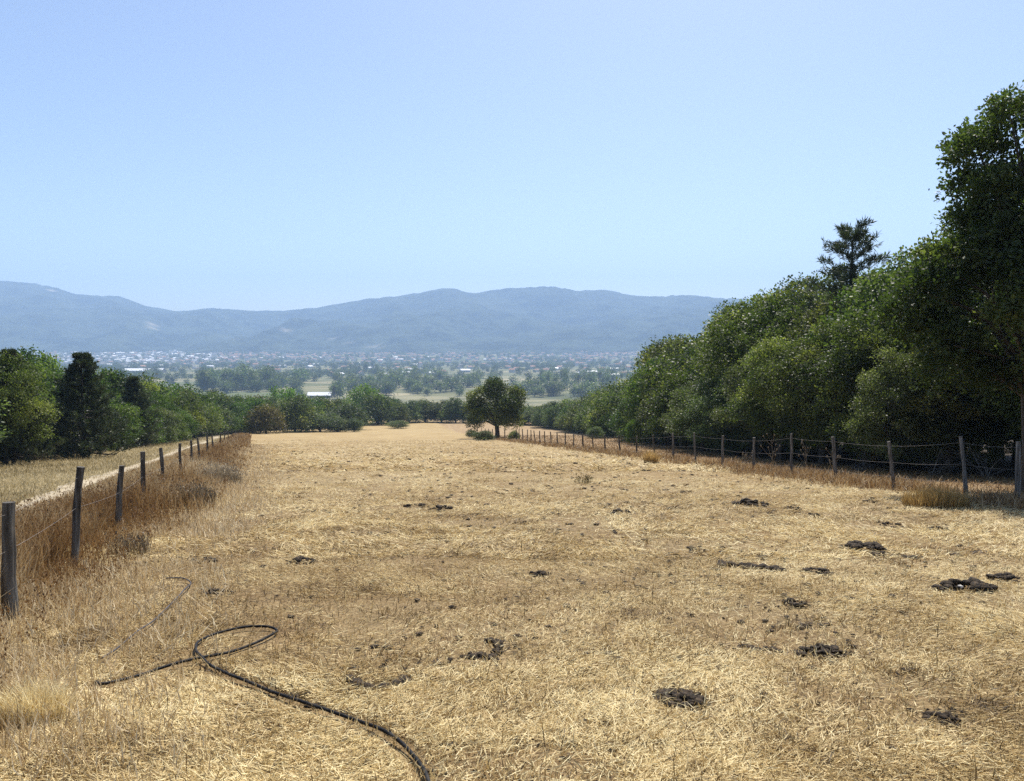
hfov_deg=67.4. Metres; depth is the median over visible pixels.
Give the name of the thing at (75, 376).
pine tree
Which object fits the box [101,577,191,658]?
hose
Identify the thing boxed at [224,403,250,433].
broadleaf tree
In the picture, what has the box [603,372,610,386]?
poplar tree
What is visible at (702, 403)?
broadleaf tree
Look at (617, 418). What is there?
broadleaf tree
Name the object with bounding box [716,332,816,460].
broadleaf tree
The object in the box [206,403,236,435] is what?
broadleaf tree
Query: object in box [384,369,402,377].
valley tree
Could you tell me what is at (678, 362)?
broadleaf tree
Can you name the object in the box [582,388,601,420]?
broadleaf tree
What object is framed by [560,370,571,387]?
poplar tree
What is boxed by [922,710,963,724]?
dung pile
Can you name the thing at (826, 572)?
dung pile
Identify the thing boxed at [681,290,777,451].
broadleaf tree
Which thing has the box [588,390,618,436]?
broadleaf tree
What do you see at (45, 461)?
pasture grass
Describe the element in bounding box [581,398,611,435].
broadleaf tree
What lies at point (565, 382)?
poplar tree
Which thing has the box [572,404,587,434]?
broadleaf tree
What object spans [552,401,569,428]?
broadleaf tree
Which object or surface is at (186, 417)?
broadleaf tree
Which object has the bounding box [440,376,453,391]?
valley tree
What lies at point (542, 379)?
poplar tree
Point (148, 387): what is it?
broadleaf tree
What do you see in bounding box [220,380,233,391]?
valley tree
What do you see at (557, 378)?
poplar tree
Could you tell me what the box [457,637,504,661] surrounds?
dung pile
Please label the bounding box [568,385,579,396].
valley tree
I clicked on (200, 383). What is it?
poplar tree
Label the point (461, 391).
valley tree
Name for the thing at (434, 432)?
ground
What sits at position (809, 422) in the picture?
broadleaf tree
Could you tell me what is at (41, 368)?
broadleaf tree
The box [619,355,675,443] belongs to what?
broadleaf tree
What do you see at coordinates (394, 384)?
valley tree
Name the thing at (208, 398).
broadleaf tree
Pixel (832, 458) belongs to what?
thistle
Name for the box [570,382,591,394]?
valley tree
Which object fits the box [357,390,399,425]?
broadleaf tree
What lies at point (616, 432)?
broadleaf tree
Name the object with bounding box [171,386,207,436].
broadleaf tree
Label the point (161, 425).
broadleaf tree
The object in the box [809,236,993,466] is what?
broadleaf tree
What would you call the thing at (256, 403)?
broadleaf tree
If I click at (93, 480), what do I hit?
dirt track
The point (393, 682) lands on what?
dung pile
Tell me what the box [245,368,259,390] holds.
poplar tree
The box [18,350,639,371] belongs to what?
distant town
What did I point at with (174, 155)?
sky
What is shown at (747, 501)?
dung pile
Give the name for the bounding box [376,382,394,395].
valley tree
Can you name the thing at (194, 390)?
broadleaf tree
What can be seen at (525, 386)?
valley tree
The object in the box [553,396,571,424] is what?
broadleaf tree
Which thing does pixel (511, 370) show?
house
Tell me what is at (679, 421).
broadleaf tree
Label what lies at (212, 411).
broadleaf tree
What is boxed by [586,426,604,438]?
bush
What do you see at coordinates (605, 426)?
broadleaf tree
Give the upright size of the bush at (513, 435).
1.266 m
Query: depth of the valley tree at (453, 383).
828.70 m
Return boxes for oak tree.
[461,376,528,436]
[867,80,1023,492]
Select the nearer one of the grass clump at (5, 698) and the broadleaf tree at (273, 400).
the grass clump at (5, 698)
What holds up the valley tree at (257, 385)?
on the ground at (434, 432)
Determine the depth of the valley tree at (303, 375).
1012.02 m
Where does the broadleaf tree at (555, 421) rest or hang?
on the ground at (434, 432)
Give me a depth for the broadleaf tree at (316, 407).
158.11 m
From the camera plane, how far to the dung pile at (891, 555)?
9.30 m
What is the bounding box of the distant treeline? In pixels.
[35,350,645,386]
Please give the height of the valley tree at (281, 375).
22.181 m
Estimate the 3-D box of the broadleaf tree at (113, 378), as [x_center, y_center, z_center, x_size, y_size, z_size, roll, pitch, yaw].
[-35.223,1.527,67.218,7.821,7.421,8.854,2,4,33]
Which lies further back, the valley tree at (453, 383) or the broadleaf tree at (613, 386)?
the valley tree at (453, 383)
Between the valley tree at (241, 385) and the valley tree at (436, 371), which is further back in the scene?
the valley tree at (436, 371)
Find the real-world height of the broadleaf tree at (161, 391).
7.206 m
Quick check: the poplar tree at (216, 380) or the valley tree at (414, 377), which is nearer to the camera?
the poplar tree at (216, 380)
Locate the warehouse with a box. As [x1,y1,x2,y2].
[125,368,166,372]
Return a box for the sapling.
[624,419,643,445]
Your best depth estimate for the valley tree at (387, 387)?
759.61 m
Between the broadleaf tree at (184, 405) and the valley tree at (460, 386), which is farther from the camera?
the valley tree at (460, 386)
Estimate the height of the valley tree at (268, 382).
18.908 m
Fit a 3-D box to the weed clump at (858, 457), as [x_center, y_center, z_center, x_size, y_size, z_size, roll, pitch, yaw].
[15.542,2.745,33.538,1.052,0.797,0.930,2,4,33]
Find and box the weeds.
[0,432,290,780]
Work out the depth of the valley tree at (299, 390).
714.62 m
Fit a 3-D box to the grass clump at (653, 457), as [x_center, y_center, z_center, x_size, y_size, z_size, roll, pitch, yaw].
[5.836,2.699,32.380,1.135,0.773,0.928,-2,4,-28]
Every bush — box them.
[295,411,344,431]
[324,416,350,431]
[345,418,364,431]
[385,420,410,428]
[465,429,475,437]
[470,430,496,440]
[506,430,520,439]
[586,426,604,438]
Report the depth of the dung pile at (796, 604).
6.74 m
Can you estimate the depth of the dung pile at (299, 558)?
8.84 m
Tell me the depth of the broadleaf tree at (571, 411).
137.11 m
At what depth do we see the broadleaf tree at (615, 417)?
79.55 m
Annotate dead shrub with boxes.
[851,452,870,471]
[920,445,960,475]
[948,440,1010,478]
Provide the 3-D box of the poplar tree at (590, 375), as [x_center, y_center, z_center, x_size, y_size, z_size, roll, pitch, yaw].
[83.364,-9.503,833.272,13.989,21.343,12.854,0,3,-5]
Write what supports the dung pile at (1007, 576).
on the ground at (434, 432)
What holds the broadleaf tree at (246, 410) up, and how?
on the ground at (434, 432)
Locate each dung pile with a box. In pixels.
[203,588,229,595]
[289,555,315,563]
[345,674,409,690]
[403,503,425,507]
[429,505,452,510]
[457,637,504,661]
[529,570,547,576]
[610,508,631,514]
[652,688,711,713]
[717,559,786,571]
[730,497,768,506]
[745,645,783,652]
[781,598,810,607]
[796,643,845,659]
[804,567,831,575]
[839,540,886,553]
[870,551,920,558]
[880,522,903,528]
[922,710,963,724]
[931,577,998,593]
[986,572,1020,582]
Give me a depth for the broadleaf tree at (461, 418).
212.58 m
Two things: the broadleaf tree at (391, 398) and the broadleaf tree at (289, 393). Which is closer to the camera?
the broadleaf tree at (289, 393)
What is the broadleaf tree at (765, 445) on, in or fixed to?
on the ground at (434, 432)
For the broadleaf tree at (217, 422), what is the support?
on the ground at (434, 432)
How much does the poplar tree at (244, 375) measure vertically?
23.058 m
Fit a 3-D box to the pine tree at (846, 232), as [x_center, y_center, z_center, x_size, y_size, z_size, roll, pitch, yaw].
[16.298,-2.416,36.930,6.582,11.884,5.610,-1,3,-23]
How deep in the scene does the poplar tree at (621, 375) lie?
1021.98 m
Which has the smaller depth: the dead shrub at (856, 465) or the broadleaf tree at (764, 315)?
the dead shrub at (856, 465)
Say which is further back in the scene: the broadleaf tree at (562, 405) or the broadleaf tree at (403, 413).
the broadleaf tree at (403, 413)
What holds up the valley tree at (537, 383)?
on the ground at (434, 432)
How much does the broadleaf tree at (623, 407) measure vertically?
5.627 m
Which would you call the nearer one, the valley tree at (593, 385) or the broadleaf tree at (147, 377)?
the broadleaf tree at (147, 377)
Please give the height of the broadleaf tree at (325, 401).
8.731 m
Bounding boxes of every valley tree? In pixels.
[200,384,208,390]
[206,378,220,390]
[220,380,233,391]
[220,384,231,393]
[227,380,238,391]
[234,380,247,390]
[247,379,264,391]
[247,379,265,391]
[263,377,279,390]
[272,371,288,385]
[274,373,288,387]
[283,376,298,387]
[285,366,310,380]
[287,379,304,388]
[295,386,305,394]
[327,380,343,391]
[328,380,347,398]
[332,370,342,380]
[335,376,346,381]
[344,378,363,392]
[364,375,379,382]
[364,381,378,393]
[374,368,388,382]
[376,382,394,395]
[377,381,398,394]
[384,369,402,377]
[385,380,396,390]
[390,374,404,386]
[404,378,416,390]
[405,374,418,379]
[407,369,419,376]
[409,380,427,393]
[421,387,434,395]
[426,376,441,386]
[428,367,447,378]
[431,378,449,392]
[435,370,445,380]
[440,374,453,381]
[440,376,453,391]
[444,378,459,390]
[452,385,465,391]
[456,388,463,395]
[459,372,477,387]
[472,368,483,376]
[509,380,532,394]
[524,374,540,386]
[524,377,543,392]
[528,386,538,396]
[533,386,547,396]
[538,380,559,395]
[544,381,564,395]
[550,381,568,393]
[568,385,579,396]
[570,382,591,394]
[575,386,585,396]
[579,383,590,394]
[582,380,596,385]
[585,382,603,391]
[586,386,598,392]
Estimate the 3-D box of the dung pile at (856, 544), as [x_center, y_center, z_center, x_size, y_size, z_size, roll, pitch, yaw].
[4.511,1.998,9.836,0.624,0.156,0.586,2,4,38]
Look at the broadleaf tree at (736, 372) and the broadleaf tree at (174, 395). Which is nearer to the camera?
the broadleaf tree at (736, 372)
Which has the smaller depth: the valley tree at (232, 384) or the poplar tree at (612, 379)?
the valley tree at (232, 384)
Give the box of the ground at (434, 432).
[0,354,1023,780]
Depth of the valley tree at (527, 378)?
810.80 m
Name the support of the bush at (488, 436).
on the ground at (434, 432)
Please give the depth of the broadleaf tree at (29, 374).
34.53 m
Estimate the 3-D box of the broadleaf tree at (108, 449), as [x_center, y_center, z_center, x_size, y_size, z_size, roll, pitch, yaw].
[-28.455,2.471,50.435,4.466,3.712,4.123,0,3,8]
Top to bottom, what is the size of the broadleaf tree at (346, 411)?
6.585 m
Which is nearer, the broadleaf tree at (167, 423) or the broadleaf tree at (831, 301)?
the broadleaf tree at (831, 301)
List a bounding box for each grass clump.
[0,671,85,725]
[641,448,659,462]
[899,481,971,508]
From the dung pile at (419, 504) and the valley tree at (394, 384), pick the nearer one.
the dung pile at (419, 504)
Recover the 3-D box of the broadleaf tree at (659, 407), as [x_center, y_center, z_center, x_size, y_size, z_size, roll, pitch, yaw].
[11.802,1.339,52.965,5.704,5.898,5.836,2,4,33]
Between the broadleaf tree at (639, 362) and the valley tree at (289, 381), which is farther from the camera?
the valley tree at (289, 381)
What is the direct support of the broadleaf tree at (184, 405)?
on the ground at (434, 432)
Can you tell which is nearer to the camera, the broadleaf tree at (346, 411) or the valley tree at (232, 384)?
the broadleaf tree at (346, 411)
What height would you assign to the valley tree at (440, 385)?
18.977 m
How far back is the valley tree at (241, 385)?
848.78 m
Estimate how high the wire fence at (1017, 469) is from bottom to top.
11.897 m
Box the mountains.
[0,281,754,353]
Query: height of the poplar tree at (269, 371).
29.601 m
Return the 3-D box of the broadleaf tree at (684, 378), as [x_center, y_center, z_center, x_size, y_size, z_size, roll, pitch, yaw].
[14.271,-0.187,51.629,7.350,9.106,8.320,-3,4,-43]
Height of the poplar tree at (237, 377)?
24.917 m
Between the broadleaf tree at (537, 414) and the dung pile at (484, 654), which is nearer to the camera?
the dung pile at (484, 654)
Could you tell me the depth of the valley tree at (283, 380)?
914.72 m
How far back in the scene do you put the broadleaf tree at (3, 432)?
31.32 m
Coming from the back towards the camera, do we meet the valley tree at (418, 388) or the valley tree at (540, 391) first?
the valley tree at (418, 388)
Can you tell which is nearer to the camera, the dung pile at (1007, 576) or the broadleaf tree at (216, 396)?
the dung pile at (1007, 576)
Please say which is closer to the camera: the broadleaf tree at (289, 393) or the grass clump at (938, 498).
the grass clump at (938, 498)
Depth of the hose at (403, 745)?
4.67 m
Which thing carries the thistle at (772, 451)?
on the ground at (434, 432)
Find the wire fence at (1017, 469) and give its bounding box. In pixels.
[477,428,1023,498]
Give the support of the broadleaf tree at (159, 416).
on the ground at (434, 432)
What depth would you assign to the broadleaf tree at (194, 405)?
97.21 m
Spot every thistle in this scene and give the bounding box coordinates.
[742,450,752,470]
[760,433,779,470]
[798,439,810,466]
[825,448,840,471]
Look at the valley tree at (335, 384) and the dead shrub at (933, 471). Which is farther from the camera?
the valley tree at (335, 384)
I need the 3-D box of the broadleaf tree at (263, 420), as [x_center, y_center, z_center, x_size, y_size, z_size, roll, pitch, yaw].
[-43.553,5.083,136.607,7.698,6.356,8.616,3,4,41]
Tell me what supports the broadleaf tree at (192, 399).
on the ground at (434, 432)
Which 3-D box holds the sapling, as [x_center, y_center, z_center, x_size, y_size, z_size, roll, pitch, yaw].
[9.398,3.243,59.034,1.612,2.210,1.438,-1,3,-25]
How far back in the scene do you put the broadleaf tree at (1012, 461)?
30.11 m
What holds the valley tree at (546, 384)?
on the ground at (434, 432)
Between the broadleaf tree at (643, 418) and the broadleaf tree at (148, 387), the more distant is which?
the broadleaf tree at (148, 387)
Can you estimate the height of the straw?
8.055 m
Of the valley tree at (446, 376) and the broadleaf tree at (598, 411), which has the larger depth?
the valley tree at (446, 376)
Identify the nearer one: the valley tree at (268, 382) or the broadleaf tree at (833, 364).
the broadleaf tree at (833, 364)
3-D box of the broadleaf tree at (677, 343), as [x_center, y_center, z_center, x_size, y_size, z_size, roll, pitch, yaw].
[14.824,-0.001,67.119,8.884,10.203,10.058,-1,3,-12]
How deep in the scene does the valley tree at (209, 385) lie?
835.87 m
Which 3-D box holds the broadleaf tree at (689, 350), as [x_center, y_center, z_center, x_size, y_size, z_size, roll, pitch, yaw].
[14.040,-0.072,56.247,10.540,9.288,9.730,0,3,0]
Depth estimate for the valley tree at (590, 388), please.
693.38 m
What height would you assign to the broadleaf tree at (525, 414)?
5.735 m
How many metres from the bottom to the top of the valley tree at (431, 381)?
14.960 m
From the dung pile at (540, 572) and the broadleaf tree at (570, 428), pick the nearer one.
the dung pile at (540, 572)
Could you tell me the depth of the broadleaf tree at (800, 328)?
35.45 m
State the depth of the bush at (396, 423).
176.61 m
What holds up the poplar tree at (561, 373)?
on the ground at (434, 432)
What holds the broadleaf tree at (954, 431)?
on the ground at (434, 432)
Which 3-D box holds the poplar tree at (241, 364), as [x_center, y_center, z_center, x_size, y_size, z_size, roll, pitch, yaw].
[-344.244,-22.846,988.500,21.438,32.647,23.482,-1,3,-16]
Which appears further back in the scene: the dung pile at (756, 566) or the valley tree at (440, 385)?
the valley tree at (440, 385)
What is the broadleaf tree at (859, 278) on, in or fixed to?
on the ground at (434, 432)
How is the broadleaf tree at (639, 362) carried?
on the ground at (434, 432)
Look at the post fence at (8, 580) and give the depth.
6.80 m
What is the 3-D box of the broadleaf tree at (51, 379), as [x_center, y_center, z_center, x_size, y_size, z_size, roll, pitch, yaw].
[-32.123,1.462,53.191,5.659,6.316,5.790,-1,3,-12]
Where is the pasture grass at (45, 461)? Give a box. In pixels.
[0,437,222,514]
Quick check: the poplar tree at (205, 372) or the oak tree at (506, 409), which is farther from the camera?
the poplar tree at (205, 372)
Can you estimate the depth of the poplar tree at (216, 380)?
829.24 m
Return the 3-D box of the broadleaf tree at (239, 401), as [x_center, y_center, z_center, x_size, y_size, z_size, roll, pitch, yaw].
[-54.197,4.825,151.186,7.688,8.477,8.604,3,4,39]
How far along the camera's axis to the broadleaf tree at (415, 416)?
213.64 m
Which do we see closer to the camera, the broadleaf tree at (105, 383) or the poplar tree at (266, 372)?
the broadleaf tree at (105, 383)
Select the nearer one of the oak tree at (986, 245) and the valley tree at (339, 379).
the oak tree at (986, 245)
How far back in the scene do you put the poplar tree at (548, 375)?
886.57 m
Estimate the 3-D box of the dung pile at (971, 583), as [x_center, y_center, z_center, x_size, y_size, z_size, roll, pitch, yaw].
[4.370,1.885,7.407,0.596,0.139,0.355,0,3,0]
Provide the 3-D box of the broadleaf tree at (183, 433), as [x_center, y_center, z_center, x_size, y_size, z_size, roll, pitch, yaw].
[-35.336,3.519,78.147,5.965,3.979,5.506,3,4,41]
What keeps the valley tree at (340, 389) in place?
on the ground at (434, 432)
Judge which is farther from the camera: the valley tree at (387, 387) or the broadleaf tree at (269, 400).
the valley tree at (387, 387)
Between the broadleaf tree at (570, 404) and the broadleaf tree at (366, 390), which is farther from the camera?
the broadleaf tree at (366, 390)
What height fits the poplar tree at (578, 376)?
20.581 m
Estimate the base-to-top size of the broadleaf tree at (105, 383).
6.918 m
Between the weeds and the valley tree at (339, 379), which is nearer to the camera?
the weeds
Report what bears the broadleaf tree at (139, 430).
on the ground at (434, 432)
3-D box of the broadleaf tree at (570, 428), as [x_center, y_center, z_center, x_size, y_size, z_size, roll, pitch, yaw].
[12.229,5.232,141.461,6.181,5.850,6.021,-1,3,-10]
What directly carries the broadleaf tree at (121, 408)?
on the ground at (434, 432)
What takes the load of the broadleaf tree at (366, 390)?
on the ground at (434, 432)
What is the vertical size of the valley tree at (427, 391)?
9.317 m
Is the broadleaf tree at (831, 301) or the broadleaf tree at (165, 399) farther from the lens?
the broadleaf tree at (165, 399)
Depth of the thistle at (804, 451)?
24.95 m
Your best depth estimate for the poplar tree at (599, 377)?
952.57 m
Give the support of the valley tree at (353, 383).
on the ground at (434, 432)
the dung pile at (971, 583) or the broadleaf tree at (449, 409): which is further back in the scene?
the broadleaf tree at (449, 409)
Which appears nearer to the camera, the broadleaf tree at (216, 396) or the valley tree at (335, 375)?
the broadleaf tree at (216, 396)
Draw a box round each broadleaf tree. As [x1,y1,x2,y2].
[0,347,63,464]
[0,399,13,442]
[1,390,63,460]
[16,344,64,378]
[17,396,76,458]
[18,360,58,454]
[37,368,85,399]
[52,402,103,454]
[68,415,116,452]
[82,370,120,395]
[88,366,164,413]
[89,394,143,451]
[89,395,167,448]
[110,400,146,446]
[121,370,172,398]
[133,406,183,444]
[135,401,165,444]
[139,379,166,406]
[140,410,193,442]
[146,389,182,437]
[150,384,170,396]
[154,381,198,395]
[161,389,200,438]
[163,393,207,439]
[167,391,211,438]
[167,406,200,440]
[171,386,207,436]
[177,386,204,395]
[180,392,205,437]
[187,394,223,437]
[196,391,234,433]
[197,408,225,436]
[199,393,228,436]
[202,388,237,433]
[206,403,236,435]
[207,410,243,434]
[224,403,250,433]
[227,401,258,432]
[228,393,248,432]
[228,394,259,432]
[237,395,271,432]
[241,403,288,433]
[249,397,275,431]
[263,385,304,400]
[263,396,284,429]
[270,393,321,432]
[293,399,327,430]
[294,395,326,428]
[310,395,334,410]
[323,403,374,429]
[324,397,346,412]
[339,398,368,425]
[342,383,383,420]
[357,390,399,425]
[380,394,397,403]
[381,401,413,422]
[399,399,424,422]
[413,398,438,422]
[424,399,453,422]
[437,397,470,422]
[453,404,481,422]
[518,405,532,424]
[521,406,542,424]
[527,404,544,426]
[529,407,553,427]
[538,400,560,426]
[541,405,561,428]
[545,401,557,428]
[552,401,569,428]
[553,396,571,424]
[553,416,559,427]
[554,400,576,428]
[554,412,577,432]
[562,404,578,432]
[565,390,595,432]
[565,398,586,430]
[571,401,587,431]
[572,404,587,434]
[573,390,594,417]
[580,417,586,432]
[581,375,627,432]
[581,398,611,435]
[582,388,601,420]
[582,404,614,434]
[587,387,625,437]
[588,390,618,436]
[597,411,621,437]
[604,398,647,441]
[608,410,631,439]
[610,399,624,433]
[615,388,670,442]
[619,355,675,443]
[621,342,660,396]
[623,335,688,441]
[630,377,698,445]
[631,331,730,448]
[632,333,699,443]
[634,336,703,444]
[641,368,694,447]
[658,376,713,450]
[661,371,739,451]
[677,322,749,449]
[680,315,738,443]
[680,375,773,454]
[681,285,841,448]
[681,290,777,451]
[685,288,805,453]
[707,345,796,457]
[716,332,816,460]
[721,302,818,455]
[753,262,864,346]
[754,317,878,464]
[769,292,852,458]
[778,286,918,462]
[786,269,891,448]
[788,312,946,468]
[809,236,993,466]
[839,344,951,472]
[842,237,1011,461]
[842,268,909,458]
[861,209,1021,470]
[866,341,1021,474]
[874,262,1021,466]
[959,322,1021,445]
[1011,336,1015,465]
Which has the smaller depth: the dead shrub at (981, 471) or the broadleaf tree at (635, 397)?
the dead shrub at (981, 471)
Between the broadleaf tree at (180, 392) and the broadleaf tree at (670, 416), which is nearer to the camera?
the broadleaf tree at (670, 416)
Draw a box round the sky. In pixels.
[0,0,1023,310]
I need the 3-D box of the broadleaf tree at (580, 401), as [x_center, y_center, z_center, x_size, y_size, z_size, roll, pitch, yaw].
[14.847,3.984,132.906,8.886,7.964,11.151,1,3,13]
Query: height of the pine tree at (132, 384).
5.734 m
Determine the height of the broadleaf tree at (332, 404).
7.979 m
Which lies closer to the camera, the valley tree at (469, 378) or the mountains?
the valley tree at (469, 378)
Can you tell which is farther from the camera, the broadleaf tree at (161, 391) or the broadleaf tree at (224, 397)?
the broadleaf tree at (224, 397)
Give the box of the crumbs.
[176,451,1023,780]
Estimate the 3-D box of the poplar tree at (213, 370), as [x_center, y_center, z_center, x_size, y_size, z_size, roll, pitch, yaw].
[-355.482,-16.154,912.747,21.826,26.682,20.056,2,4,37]
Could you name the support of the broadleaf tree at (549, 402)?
on the ground at (434, 432)
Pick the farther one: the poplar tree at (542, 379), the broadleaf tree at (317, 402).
the poplar tree at (542, 379)
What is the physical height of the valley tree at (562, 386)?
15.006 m
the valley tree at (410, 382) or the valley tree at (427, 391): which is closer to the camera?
the valley tree at (427, 391)
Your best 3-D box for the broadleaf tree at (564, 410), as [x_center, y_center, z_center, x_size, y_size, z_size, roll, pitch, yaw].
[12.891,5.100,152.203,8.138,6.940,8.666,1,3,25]
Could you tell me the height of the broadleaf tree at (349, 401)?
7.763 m
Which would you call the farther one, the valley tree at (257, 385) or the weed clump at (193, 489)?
the valley tree at (257, 385)
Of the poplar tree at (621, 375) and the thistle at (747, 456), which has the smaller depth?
the thistle at (747, 456)
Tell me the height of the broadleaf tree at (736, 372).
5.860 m
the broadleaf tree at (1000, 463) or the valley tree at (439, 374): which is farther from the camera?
the valley tree at (439, 374)
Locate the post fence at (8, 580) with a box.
[0,429,240,620]
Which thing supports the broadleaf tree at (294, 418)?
on the ground at (434, 432)
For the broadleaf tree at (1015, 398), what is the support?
on the ground at (434, 432)
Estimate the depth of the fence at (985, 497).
24.14 m
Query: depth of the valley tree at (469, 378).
912.26 m
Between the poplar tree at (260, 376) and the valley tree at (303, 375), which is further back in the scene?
the valley tree at (303, 375)
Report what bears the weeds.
on the ground at (434, 432)
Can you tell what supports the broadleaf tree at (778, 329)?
on the ground at (434, 432)
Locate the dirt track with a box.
[1,436,218,514]
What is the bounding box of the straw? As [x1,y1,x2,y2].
[0,439,1023,780]
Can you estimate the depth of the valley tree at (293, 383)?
838.85 m
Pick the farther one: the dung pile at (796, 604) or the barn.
the barn
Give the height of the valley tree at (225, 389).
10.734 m
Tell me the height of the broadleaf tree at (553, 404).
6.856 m
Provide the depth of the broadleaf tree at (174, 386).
120.02 m
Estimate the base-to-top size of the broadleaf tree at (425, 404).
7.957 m
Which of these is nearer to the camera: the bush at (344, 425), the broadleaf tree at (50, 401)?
the broadleaf tree at (50, 401)
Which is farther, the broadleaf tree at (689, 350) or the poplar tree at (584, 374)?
the poplar tree at (584, 374)
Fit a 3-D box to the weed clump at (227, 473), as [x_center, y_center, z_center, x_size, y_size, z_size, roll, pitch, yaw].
[-7.759,2.180,20.462,1.381,0.756,1.132,0,3,0]
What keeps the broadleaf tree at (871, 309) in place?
on the ground at (434, 432)
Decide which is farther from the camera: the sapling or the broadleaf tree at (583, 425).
the broadleaf tree at (583, 425)
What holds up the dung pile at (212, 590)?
on the ground at (434, 432)
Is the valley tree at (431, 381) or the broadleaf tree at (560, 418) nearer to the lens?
the broadleaf tree at (560, 418)
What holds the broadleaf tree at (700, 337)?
on the ground at (434, 432)
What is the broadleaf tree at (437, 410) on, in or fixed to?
on the ground at (434, 432)
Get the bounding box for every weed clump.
[104,523,154,555]
[161,478,220,507]
[196,459,247,483]
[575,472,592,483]
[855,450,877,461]
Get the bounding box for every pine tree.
[36,351,142,459]
[119,375,167,445]
[780,216,897,458]
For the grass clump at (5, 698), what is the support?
on the ground at (434, 432)
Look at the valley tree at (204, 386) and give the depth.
828.47 m
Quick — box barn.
[307,392,331,397]
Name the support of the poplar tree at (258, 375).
on the ground at (434, 432)
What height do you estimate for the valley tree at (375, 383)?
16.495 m
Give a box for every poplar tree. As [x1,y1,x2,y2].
[193,368,213,386]
[194,368,211,390]
[206,367,220,380]
[207,373,222,389]
[219,368,232,380]
[231,371,242,383]
[235,366,248,389]
[236,361,250,371]
[238,370,249,389]
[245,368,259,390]
[247,369,267,382]
[250,366,264,379]
[261,368,271,381]
[262,366,274,376]
[332,385,335,397]
[539,374,544,387]
[544,370,552,383]
[551,374,560,383]
[558,368,568,382]
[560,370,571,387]
[562,377,568,387]
[571,372,578,382]
[575,371,582,383]
[581,369,588,382]
[584,372,593,384]
[594,368,603,382]
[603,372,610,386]
[608,370,617,382]
[618,371,623,382]
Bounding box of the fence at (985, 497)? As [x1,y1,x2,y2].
[481,435,1023,511]
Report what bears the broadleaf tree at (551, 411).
on the ground at (434, 432)
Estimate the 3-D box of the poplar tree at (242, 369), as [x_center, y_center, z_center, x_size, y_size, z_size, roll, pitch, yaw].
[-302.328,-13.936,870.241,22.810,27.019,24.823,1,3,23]
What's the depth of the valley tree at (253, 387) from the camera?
813.65 m
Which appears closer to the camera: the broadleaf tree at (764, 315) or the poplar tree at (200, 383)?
the broadleaf tree at (764, 315)
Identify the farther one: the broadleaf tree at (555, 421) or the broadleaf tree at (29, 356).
the broadleaf tree at (555, 421)
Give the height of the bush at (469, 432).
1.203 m
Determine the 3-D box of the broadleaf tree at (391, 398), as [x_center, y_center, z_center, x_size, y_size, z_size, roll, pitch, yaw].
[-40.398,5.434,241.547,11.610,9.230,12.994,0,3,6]
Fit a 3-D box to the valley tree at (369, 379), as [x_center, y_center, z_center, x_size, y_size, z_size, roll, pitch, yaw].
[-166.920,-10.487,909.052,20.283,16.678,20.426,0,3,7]
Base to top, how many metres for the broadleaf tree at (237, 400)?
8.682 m
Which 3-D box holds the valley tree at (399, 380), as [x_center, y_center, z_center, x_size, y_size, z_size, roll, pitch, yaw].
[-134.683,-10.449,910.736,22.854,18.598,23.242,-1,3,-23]
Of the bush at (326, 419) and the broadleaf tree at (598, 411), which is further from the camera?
the bush at (326, 419)
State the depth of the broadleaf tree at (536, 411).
186.08 m
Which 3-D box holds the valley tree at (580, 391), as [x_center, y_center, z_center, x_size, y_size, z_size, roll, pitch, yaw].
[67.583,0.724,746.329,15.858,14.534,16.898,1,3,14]
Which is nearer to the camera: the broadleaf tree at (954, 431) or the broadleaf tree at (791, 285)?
the broadleaf tree at (954, 431)
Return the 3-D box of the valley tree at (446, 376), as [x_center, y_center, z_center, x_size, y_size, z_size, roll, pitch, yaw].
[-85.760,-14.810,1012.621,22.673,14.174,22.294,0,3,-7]
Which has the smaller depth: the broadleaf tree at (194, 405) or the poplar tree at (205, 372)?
the broadleaf tree at (194, 405)
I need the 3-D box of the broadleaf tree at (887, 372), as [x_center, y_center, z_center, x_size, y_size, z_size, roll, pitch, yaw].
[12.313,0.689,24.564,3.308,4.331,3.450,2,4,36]
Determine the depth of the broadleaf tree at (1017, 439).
25.72 m
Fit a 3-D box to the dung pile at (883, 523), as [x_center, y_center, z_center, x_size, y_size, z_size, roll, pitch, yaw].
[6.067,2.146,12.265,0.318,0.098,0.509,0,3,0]
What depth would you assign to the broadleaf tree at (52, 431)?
43.73 m
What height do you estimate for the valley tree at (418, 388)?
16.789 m
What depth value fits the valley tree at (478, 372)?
1120.91 m
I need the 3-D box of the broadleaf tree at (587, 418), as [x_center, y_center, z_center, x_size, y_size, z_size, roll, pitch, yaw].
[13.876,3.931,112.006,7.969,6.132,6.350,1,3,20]
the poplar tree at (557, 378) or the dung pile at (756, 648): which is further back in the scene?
the poplar tree at (557, 378)
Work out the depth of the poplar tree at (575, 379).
963.45 m
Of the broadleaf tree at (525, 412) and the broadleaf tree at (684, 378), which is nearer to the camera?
the broadleaf tree at (684, 378)
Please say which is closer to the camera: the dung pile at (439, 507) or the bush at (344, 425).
the dung pile at (439, 507)
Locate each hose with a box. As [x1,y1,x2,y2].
[95,625,430,780]
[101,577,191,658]
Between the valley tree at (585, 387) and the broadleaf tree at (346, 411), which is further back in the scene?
the valley tree at (585, 387)
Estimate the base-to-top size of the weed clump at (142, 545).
0.390 m
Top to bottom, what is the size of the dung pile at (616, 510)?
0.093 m
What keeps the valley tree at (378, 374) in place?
on the ground at (434, 432)

